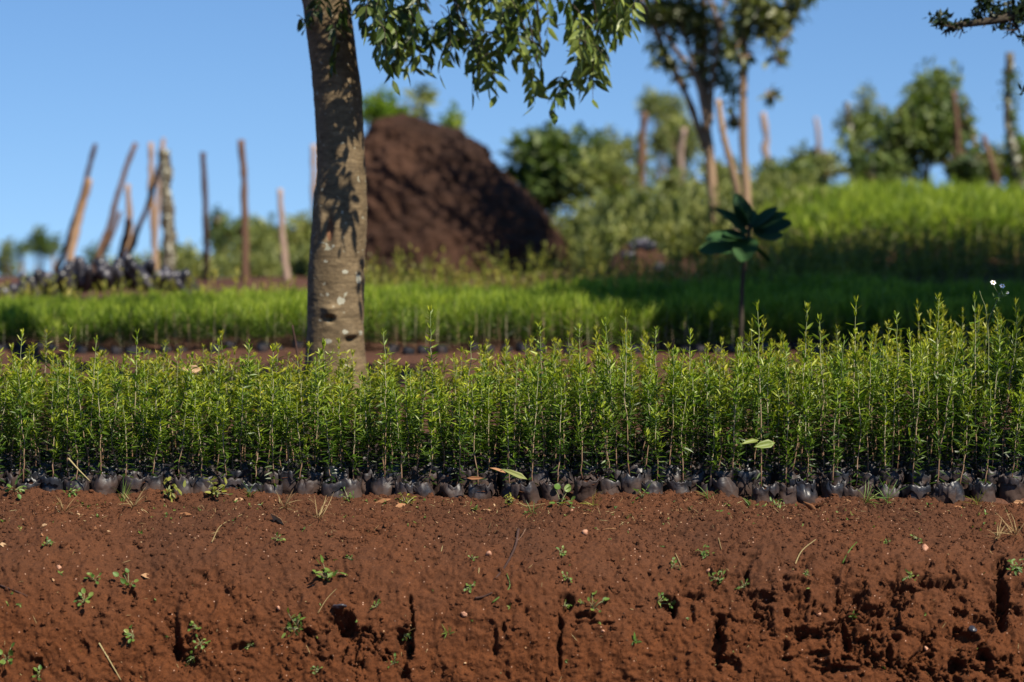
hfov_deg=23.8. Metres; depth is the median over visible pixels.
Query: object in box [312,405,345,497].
potted seedling
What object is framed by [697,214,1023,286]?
weeds
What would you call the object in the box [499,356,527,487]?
potted seedling
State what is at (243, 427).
potted seedling
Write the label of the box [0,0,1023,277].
sky
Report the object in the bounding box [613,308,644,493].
potted seedling
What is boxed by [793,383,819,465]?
potted seedling
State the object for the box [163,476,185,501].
weed
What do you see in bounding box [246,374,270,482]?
potted seedling
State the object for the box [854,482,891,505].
weed
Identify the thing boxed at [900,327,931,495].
potted seedling
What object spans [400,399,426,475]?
potted seedling
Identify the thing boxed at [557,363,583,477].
potted seedling
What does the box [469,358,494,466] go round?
potted seedling
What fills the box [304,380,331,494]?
potted seedling
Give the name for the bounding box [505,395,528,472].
potted seedling
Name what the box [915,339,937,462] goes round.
potted seedling
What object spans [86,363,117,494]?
potted seedling
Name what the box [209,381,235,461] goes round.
potted seedling
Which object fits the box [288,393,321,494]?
potted seedling
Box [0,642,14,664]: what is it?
weed
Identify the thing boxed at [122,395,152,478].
potted seedling
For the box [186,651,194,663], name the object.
weed
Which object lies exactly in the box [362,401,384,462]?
potted seedling
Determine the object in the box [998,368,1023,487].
potted seedling
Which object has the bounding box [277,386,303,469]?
potted seedling
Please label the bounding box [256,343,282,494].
potted seedling
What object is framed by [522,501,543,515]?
weed
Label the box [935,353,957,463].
potted seedling
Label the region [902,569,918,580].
weed
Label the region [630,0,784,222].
slender tree
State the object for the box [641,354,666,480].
potted seedling
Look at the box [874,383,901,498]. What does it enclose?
potted seedling
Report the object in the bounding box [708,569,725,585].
weed
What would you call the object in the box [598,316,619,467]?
potted seedling
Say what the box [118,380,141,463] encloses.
potted seedling
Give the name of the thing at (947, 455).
potted seedling
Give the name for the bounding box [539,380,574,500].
potted seedling
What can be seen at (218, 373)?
potted seedling
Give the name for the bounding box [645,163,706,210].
bush
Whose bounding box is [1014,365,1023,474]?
potted seedling
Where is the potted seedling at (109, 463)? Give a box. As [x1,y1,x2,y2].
[105,380,127,465]
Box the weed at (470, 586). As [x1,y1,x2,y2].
[464,581,475,592]
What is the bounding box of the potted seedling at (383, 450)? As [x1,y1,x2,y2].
[368,378,391,472]
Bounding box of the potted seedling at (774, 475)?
[770,382,789,484]
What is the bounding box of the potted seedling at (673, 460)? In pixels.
[659,347,683,465]
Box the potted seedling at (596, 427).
[574,367,604,468]
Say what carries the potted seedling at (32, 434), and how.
on the ground
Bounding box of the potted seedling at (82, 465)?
[65,390,86,469]
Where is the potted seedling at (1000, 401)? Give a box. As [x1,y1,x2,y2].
[987,330,1022,468]
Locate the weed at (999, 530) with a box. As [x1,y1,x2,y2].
[984,518,1005,537]
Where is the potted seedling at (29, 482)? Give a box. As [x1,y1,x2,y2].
[7,357,40,489]
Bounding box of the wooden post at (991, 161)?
[981,134,999,187]
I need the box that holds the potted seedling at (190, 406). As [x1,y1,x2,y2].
[178,380,201,475]
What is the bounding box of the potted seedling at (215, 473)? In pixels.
[207,395,234,478]
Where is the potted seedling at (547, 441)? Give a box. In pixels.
[531,392,554,466]
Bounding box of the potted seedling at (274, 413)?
[253,375,284,466]
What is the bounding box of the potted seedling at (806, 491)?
[789,394,821,505]
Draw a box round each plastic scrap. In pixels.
[332,604,346,608]
[968,625,976,631]
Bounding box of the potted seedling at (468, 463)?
[450,388,473,469]
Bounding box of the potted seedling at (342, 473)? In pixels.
[323,383,349,483]
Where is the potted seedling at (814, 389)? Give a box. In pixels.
[802,340,824,470]
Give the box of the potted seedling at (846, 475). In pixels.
[827,333,852,486]
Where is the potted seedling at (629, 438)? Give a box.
[620,371,644,470]
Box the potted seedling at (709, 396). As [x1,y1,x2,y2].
[699,349,725,467]
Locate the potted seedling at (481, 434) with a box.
[470,374,493,473]
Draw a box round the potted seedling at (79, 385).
[69,374,88,458]
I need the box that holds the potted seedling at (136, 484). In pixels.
[113,399,149,493]
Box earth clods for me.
[0,487,1023,681]
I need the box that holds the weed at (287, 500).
[275,490,297,509]
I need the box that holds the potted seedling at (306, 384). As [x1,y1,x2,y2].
[290,381,311,460]
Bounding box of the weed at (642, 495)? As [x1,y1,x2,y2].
[632,483,650,498]
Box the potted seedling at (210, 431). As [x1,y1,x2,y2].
[203,383,229,465]
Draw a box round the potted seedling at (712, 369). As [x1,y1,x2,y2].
[696,355,721,459]
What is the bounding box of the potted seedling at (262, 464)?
[252,360,273,466]
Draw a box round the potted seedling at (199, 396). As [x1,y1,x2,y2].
[182,366,206,466]
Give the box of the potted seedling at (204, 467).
[193,378,219,475]
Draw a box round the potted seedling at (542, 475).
[527,321,553,495]
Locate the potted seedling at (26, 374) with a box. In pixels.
[4,355,28,460]
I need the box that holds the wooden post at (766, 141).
[760,112,769,176]
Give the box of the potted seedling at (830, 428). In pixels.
[814,384,841,461]
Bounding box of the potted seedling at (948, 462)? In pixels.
[922,292,950,466]
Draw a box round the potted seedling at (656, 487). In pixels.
[641,398,669,493]
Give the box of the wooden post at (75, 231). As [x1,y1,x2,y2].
[65,178,91,263]
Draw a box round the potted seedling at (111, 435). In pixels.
[97,393,132,493]
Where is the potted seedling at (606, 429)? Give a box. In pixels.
[596,357,620,469]
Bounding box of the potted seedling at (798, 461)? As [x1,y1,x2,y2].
[785,341,813,466]
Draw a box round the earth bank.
[0,487,1023,681]
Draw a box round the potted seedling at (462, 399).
[449,374,477,462]
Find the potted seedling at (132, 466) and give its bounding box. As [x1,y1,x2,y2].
[123,330,146,471]
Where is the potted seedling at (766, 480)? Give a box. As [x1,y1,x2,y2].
[744,351,778,485]
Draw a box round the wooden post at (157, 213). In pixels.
[152,138,165,269]
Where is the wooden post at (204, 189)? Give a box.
[200,152,209,279]
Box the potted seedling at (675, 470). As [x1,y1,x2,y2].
[666,348,695,473]
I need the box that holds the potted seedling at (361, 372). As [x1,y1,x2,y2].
[349,371,378,466]
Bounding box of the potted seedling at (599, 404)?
[594,332,623,466]
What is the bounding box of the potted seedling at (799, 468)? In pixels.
[785,300,814,474]
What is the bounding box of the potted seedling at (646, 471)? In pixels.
[632,368,663,482]
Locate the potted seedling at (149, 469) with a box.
[142,397,172,472]
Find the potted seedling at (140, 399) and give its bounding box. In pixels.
[129,378,165,463]
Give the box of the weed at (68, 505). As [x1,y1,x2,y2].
[54,494,82,510]
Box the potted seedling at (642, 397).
[638,378,671,465]
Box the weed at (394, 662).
[387,653,398,667]
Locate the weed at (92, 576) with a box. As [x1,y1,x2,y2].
[85,572,101,583]
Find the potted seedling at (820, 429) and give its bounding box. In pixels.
[809,364,829,465]
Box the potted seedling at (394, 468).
[384,371,406,473]
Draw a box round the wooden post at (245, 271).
[238,140,249,282]
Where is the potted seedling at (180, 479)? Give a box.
[170,399,194,494]
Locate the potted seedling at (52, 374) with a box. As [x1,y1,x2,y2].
[46,355,68,463]
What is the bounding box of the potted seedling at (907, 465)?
[902,341,927,471]
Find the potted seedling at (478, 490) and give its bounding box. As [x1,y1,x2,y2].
[464,374,493,499]
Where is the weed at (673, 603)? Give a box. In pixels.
[660,600,675,607]
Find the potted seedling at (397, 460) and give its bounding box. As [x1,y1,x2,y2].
[383,384,411,464]
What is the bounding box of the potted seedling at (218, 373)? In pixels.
[206,337,231,472]
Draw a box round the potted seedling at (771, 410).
[762,354,782,461]
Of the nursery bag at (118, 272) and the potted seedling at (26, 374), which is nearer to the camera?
the potted seedling at (26, 374)
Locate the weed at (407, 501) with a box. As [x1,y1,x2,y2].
[395,492,416,503]
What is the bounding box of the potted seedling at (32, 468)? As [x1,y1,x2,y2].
[21,357,45,473]
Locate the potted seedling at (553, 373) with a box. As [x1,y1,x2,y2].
[537,349,567,469]
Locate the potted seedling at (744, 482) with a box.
[718,372,756,495]
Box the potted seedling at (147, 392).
[137,367,170,462]
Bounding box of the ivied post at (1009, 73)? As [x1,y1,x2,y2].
[994,52,1023,190]
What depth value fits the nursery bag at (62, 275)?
13.91 m
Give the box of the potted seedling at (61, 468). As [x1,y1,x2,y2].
[52,384,76,477]
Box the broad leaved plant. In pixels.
[699,193,791,353]
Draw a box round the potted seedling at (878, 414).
[869,345,891,467]
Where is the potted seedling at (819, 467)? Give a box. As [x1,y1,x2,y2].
[810,313,838,477]
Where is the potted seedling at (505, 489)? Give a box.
[498,410,525,498]
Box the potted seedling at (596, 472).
[580,371,605,489]
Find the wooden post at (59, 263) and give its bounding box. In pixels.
[53,143,96,275]
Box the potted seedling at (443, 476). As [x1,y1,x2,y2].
[430,384,457,494]
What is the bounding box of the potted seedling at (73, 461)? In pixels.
[61,390,85,468]
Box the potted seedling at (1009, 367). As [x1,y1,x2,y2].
[990,309,1023,469]
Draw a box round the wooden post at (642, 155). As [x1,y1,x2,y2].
[637,112,647,191]
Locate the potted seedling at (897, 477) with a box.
[877,372,905,488]
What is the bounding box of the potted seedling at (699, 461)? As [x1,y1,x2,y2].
[687,372,718,468]
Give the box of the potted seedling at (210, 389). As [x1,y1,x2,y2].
[183,360,221,462]
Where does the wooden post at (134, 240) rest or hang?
on the ground
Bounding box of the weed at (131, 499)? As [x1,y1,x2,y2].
[119,486,146,505]
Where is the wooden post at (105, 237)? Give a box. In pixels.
[93,142,137,272]
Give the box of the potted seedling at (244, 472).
[226,371,253,484]
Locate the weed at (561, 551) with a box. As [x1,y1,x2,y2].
[556,545,566,555]
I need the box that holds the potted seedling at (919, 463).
[903,343,928,464]
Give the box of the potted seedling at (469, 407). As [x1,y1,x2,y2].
[456,367,476,457]
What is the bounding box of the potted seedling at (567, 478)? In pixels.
[550,373,574,493]
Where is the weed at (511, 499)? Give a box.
[504,493,518,505]
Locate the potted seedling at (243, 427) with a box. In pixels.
[232,386,254,460]
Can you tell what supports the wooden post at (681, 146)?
on the ground
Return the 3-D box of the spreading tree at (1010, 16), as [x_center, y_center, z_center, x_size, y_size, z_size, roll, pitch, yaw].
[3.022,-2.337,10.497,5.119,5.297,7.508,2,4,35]
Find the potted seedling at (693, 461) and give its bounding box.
[675,350,697,464]
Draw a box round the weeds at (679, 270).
[364,220,916,293]
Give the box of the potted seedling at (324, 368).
[309,338,335,463]
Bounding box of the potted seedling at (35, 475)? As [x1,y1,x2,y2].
[19,387,49,488]
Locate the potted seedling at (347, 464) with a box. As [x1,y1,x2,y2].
[329,384,352,476]
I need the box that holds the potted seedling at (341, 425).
[326,380,353,464]
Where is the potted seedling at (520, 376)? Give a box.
[510,371,529,460]
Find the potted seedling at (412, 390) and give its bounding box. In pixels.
[398,368,423,467]
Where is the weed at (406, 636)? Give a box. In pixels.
[402,632,411,640]
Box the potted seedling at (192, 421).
[183,381,203,463]
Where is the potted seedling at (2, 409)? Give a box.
[0,367,14,468]
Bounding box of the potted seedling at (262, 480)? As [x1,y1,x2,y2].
[259,381,288,485]
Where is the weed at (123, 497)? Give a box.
[113,480,131,501]
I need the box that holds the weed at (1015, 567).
[1006,558,1023,575]
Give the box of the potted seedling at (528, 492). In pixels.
[510,356,550,503]
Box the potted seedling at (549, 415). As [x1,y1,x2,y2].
[533,359,559,464]
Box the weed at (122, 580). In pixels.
[113,568,138,586]
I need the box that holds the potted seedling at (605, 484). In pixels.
[596,392,621,494]
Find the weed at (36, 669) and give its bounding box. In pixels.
[32,665,41,679]
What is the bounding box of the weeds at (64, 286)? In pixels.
[0,253,857,300]
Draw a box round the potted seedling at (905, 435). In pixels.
[894,347,923,460]
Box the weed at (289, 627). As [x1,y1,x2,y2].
[280,608,305,638]
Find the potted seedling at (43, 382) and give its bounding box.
[26,359,47,465]
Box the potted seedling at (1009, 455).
[1008,344,1023,461]
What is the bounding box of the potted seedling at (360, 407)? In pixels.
[348,386,376,478]
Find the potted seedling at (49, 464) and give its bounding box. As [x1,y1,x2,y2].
[34,366,65,476]
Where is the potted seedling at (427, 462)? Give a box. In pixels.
[420,379,454,465]
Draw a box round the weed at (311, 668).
[310,666,322,673]
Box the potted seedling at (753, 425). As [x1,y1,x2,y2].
[747,355,769,471]
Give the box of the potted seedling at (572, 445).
[565,379,583,465]
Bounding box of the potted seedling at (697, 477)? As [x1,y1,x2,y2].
[682,360,706,491]
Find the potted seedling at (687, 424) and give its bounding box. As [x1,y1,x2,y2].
[677,328,705,469]
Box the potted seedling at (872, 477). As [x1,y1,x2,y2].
[853,333,882,495]
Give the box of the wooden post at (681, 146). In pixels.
[678,128,686,183]
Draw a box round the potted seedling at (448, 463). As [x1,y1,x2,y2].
[425,372,450,464]
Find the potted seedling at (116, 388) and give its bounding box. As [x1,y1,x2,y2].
[98,358,130,472]
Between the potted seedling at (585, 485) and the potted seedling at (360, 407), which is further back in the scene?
the potted seedling at (360, 407)
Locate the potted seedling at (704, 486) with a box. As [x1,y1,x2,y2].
[700,396,723,493]
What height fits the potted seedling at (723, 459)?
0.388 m
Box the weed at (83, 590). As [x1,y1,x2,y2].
[73,588,92,605]
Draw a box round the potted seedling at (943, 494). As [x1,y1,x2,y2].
[928,332,965,502]
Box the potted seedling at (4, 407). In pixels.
[0,378,18,467]
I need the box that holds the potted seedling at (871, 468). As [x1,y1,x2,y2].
[861,345,901,472]
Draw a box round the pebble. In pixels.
[922,544,927,550]
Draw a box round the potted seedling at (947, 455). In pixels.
[938,358,959,463]
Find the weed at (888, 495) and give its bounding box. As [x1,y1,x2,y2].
[868,478,900,503]
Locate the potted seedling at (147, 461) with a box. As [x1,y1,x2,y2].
[133,404,156,465]
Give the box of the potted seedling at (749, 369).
[737,338,757,467]
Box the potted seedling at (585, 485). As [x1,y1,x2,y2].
[571,362,600,502]
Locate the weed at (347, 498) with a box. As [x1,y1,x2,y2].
[339,487,353,500]
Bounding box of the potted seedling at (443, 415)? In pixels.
[437,398,454,466]
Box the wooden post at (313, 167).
[310,144,315,209]
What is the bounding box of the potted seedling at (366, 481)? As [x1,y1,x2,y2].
[352,375,378,494]
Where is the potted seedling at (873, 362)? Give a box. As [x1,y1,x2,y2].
[856,340,888,461]
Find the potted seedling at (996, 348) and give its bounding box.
[987,306,1018,462]
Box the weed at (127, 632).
[124,625,134,643]
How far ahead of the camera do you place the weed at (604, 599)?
6.95 m
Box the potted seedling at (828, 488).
[821,380,845,497]
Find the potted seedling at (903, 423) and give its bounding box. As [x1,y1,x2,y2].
[886,311,909,484]
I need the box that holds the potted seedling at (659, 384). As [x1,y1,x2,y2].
[648,325,674,466]
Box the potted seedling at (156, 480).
[140,388,172,490]
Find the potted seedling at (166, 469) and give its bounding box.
[141,360,175,488]
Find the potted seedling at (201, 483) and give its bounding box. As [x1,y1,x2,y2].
[188,406,217,493]
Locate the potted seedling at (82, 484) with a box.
[63,396,88,490]
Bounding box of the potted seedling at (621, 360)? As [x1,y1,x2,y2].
[617,351,643,469]
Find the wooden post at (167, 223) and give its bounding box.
[158,149,177,270]
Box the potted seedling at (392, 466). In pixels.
[377,377,405,483]
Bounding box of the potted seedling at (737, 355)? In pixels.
[721,338,750,467]
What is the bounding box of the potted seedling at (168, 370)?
[151,355,178,463]
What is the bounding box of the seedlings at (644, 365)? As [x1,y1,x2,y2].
[0,298,1023,462]
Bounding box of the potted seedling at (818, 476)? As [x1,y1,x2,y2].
[798,363,824,495]
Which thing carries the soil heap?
on the ground
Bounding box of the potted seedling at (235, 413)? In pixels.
[223,390,245,472]
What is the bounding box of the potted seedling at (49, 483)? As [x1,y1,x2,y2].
[39,381,64,491]
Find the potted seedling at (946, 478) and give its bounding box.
[926,301,956,487]
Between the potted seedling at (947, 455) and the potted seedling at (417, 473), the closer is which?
the potted seedling at (417, 473)
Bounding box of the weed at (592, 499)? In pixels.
[581,490,598,505]
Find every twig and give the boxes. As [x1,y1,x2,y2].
[0,584,27,596]
[475,592,491,598]
[494,528,519,579]
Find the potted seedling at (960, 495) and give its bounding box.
[935,364,979,502]
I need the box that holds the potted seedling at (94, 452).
[84,391,103,461]
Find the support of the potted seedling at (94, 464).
on the ground
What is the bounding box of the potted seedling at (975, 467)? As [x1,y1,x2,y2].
[964,292,987,479]
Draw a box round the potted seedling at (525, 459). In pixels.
[519,364,539,466]
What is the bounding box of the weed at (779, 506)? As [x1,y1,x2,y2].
[770,497,784,507]
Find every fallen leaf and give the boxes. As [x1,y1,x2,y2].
[182,365,201,372]
[270,513,283,524]
[375,498,389,503]
[395,503,405,507]
[468,476,481,479]
[502,469,526,478]
[742,438,757,443]
[754,439,774,447]
[804,502,815,509]
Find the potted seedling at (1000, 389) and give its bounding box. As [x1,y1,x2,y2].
[980,349,1007,466]
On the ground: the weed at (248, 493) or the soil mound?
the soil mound
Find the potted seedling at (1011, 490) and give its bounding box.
[998,374,1023,502]
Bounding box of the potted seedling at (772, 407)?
[755,342,779,470]
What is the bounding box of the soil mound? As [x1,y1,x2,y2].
[364,113,575,282]
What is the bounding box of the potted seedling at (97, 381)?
[78,335,103,475]
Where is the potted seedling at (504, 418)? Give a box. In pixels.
[492,381,518,491]
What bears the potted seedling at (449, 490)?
on the ground
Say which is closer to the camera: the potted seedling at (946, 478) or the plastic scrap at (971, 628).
the plastic scrap at (971, 628)
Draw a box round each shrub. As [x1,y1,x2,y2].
[362,84,425,126]
[401,82,439,119]
[437,100,471,134]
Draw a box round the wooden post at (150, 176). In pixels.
[147,142,158,269]
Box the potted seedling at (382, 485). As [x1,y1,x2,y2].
[370,328,396,495]
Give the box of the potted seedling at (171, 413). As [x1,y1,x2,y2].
[159,371,184,475]
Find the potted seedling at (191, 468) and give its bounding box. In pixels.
[179,380,206,475]
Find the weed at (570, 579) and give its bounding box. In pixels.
[561,571,571,582]
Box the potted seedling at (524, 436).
[520,353,544,483]
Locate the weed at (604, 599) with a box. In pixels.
[587,590,609,611]
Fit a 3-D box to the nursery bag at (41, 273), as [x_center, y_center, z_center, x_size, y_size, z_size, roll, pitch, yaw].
[-2.701,-0.333,13.964,0.072,0.176,0.079,-31,32,-24]
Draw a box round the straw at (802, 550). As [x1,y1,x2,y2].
[792,539,815,569]
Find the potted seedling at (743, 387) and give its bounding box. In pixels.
[726,352,755,469]
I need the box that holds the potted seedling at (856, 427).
[839,363,870,486]
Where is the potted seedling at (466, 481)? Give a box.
[451,335,478,494]
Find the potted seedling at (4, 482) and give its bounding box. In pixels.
[0,405,10,490]
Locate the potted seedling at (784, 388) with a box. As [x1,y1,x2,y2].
[771,343,798,468]
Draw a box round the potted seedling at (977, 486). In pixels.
[968,380,1002,502]
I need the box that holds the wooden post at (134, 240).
[125,165,157,254]
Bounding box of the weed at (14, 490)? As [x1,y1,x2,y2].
[4,479,26,498]
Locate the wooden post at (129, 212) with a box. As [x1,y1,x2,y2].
[125,184,133,252]
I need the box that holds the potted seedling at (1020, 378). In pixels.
[1009,342,1023,468]
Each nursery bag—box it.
[0,286,15,299]
[8,283,19,296]
[18,272,27,280]
[18,287,29,299]
[19,279,30,297]
[26,276,39,297]
[33,268,48,297]
[44,271,60,292]
[46,277,61,298]
[53,278,68,295]
[56,269,76,295]
[62,263,74,288]
[66,260,74,270]
[74,256,85,285]
[74,270,85,293]
[74,270,93,292]
[84,264,93,290]
[93,272,99,291]
[94,265,105,285]
[95,258,106,268]
[101,262,115,282]
[101,269,113,289]
[112,262,128,288]
[113,257,122,262]
[122,254,133,267]
[123,266,142,286]
[127,275,138,290]
[128,260,148,277]
[138,273,161,291]
[145,258,154,276]
[155,270,164,288]
[163,270,173,293]
[171,271,179,292]
[174,278,190,294]
[180,269,191,291]
[192,277,198,292]
[621,251,634,261]
[628,238,638,250]
[636,237,649,249]
[643,241,656,251]
[653,262,665,272]
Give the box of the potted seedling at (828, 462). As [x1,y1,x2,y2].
[820,344,848,467]
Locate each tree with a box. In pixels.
[0,235,18,276]
[3,235,30,272]
[9,260,39,276]
[23,224,55,269]
[49,232,62,273]
[297,0,660,423]
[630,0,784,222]
[708,0,816,236]
[923,0,1023,95]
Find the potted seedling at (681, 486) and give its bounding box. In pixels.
[665,380,693,493]
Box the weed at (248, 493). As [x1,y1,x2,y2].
[235,482,260,496]
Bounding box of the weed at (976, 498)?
[966,490,987,504]
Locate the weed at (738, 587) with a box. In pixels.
[735,579,749,588]
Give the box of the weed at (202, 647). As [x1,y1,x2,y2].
[193,634,210,648]
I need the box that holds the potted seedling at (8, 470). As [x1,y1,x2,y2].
[0,366,28,477]
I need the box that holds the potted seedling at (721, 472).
[707,361,734,485]
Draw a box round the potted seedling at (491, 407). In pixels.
[476,387,500,467]
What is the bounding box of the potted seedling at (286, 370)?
[274,369,299,465]
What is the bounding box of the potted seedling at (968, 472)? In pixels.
[948,332,975,496]
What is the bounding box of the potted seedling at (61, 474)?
[58,326,84,479]
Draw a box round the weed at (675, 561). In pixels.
[671,557,680,568]
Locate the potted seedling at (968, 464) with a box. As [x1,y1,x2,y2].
[947,351,973,466]
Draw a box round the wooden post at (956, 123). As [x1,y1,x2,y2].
[952,91,960,187]
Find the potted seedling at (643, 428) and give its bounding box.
[624,361,653,465]
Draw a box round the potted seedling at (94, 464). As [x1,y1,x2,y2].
[81,357,109,468]
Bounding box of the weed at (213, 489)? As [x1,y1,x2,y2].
[204,476,232,496]
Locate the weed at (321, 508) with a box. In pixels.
[305,495,332,517]
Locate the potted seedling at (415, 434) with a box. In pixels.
[404,393,431,462]
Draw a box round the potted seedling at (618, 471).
[596,346,628,481]
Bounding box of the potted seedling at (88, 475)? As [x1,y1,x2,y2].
[68,361,106,488]
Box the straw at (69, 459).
[68,458,89,480]
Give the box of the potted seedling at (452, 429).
[441,384,466,473]
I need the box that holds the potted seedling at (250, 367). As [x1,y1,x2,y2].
[231,338,256,468]
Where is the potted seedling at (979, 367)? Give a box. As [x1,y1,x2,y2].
[961,338,985,463]
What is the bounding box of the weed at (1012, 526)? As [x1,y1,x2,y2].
[996,504,1023,535]
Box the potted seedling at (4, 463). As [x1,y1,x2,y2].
[3,369,30,467]
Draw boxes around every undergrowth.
[159,238,309,277]
[564,166,846,272]
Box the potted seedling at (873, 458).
[863,366,881,465]
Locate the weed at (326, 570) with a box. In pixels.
[312,554,346,580]
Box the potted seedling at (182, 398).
[170,351,199,463]
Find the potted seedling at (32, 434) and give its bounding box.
[25,381,42,461]
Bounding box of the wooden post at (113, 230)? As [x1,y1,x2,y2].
[90,211,121,266]
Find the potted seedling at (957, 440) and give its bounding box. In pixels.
[942,357,966,473]
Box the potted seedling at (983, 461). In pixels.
[969,352,999,470]
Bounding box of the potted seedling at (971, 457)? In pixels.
[962,355,986,460]
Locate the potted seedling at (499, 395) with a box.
[491,360,522,466]
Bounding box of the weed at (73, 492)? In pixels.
[63,482,79,497]
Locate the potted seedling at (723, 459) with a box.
[709,368,735,462]
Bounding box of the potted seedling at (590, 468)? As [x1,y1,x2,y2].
[568,323,602,476]
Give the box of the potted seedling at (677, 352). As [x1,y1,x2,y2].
[653,348,682,460]
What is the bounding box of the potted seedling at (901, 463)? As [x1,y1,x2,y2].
[885,355,909,468]
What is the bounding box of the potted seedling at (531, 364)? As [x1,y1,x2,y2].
[524,361,546,460]
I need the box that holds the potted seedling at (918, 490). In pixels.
[901,345,934,499]
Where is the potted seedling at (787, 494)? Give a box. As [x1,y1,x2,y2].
[775,379,800,503]
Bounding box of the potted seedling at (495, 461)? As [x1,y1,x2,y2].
[479,371,503,466]
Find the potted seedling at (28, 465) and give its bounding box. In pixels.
[8,408,31,470]
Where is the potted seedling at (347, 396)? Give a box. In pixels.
[333,371,352,464]
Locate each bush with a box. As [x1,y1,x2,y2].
[79,237,111,264]
[108,251,148,264]
[139,238,211,277]
[200,204,229,254]
[213,209,276,261]
[228,209,311,262]
[497,119,616,225]
[551,210,580,239]
[555,137,646,214]
[557,177,699,241]
[584,123,657,198]
[632,83,692,194]
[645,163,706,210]
[655,104,715,186]
[695,155,751,195]
[749,155,837,188]
[755,174,800,199]
[787,139,843,185]
[805,153,850,182]
[831,78,885,155]
[834,97,947,186]
[844,145,907,187]
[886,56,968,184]
[911,96,984,187]
[940,148,990,188]
[972,140,1008,187]
[998,129,1023,188]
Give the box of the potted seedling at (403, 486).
[382,380,419,493]
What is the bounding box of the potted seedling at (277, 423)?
[265,382,285,459]
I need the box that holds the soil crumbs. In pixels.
[0,486,1023,681]
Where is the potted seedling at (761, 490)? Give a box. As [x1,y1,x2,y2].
[748,300,778,502]
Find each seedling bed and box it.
[0,266,1023,354]
[756,172,1023,264]
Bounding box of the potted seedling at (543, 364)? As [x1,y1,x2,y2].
[536,340,570,464]
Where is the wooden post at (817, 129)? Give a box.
[814,117,820,155]
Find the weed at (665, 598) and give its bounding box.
[657,592,667,606]
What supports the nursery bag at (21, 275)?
on the nursery bag
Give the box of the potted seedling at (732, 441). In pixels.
[724,378,753,462]
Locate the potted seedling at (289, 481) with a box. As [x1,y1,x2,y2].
[275,392,298,494]
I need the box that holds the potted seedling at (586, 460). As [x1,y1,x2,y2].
[573,366,593,462]
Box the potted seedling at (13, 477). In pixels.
[6,328,31,487]
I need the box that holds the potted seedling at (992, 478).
[977,319,1008,495]
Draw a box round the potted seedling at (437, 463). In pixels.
[423,305,448,473]
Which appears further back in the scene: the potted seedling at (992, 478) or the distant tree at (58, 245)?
the distant tree at (58, 245)
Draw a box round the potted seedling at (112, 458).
[93,373,114,461]
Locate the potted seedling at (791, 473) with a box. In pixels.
[778,361,816,482]
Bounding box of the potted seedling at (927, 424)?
[915,354,946,471]
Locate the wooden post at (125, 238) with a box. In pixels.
[117,218,132,257]
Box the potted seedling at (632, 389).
[622,329,650,462]
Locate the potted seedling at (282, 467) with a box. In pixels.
[274,390,292,469]
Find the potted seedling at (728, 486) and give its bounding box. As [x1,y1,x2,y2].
[708,366,747,497]
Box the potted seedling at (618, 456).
[600,353,626,460]
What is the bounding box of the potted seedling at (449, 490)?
[439,395,471,498]
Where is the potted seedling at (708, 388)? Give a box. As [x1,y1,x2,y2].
[698,353,727,482]
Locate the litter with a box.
[0,494,1022,676]
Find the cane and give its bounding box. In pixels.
[292,325,299,386]
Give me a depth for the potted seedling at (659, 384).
7.67 m
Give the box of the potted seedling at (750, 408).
[740,353,760,465]
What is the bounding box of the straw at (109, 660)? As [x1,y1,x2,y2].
[98,643,120,679]
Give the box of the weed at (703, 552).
[696,544,708,558]
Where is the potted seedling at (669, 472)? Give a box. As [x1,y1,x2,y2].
[656,345,685,490]
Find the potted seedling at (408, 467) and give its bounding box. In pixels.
[395,369,427,481]
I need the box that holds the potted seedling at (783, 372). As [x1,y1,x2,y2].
[769,341,793,462]
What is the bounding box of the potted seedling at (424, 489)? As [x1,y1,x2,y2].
[408,399,440,496]
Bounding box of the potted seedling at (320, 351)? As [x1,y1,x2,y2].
[298,348,327,463]
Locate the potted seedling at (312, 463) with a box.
[303,356,330,471]
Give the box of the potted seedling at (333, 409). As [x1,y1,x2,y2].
[323,389,348,468]
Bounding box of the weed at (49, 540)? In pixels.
[42,536,52,545]
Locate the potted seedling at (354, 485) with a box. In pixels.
[335,407,369,497]
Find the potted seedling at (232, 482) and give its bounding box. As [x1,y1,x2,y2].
[214,395,243,488]
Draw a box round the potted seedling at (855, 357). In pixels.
[840,296,864,469]
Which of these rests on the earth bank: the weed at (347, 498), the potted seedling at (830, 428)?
the weed at (347, 498)
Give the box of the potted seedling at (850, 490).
[841,364,874,497]
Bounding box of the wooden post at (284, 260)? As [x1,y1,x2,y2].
[277,188,290,281]
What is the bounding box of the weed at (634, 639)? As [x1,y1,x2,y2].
[632,632,641,644]
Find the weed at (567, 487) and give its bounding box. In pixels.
[549,483,575,507]
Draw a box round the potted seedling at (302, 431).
[290,355,316,475]
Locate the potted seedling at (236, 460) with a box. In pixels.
[230,354,254,465]
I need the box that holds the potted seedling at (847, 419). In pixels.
[829,381,855,464]
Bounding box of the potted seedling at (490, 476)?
[474,384,499,495]
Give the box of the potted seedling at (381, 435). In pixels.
[365,377,398,469]
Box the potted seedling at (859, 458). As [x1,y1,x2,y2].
[843,365,866,460]
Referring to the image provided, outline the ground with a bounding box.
[0,228,1023,504]
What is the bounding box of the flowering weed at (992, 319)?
[980,280,1007,459]
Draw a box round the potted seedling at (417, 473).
[410,374,437,488]
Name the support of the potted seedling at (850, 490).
on the ground
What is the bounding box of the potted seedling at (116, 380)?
[102,357,137,465]
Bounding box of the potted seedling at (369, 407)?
[354,366,380,467]
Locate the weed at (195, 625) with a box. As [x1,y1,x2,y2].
[187,621,200,630]
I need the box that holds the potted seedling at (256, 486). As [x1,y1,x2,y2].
[238,395,268,492]

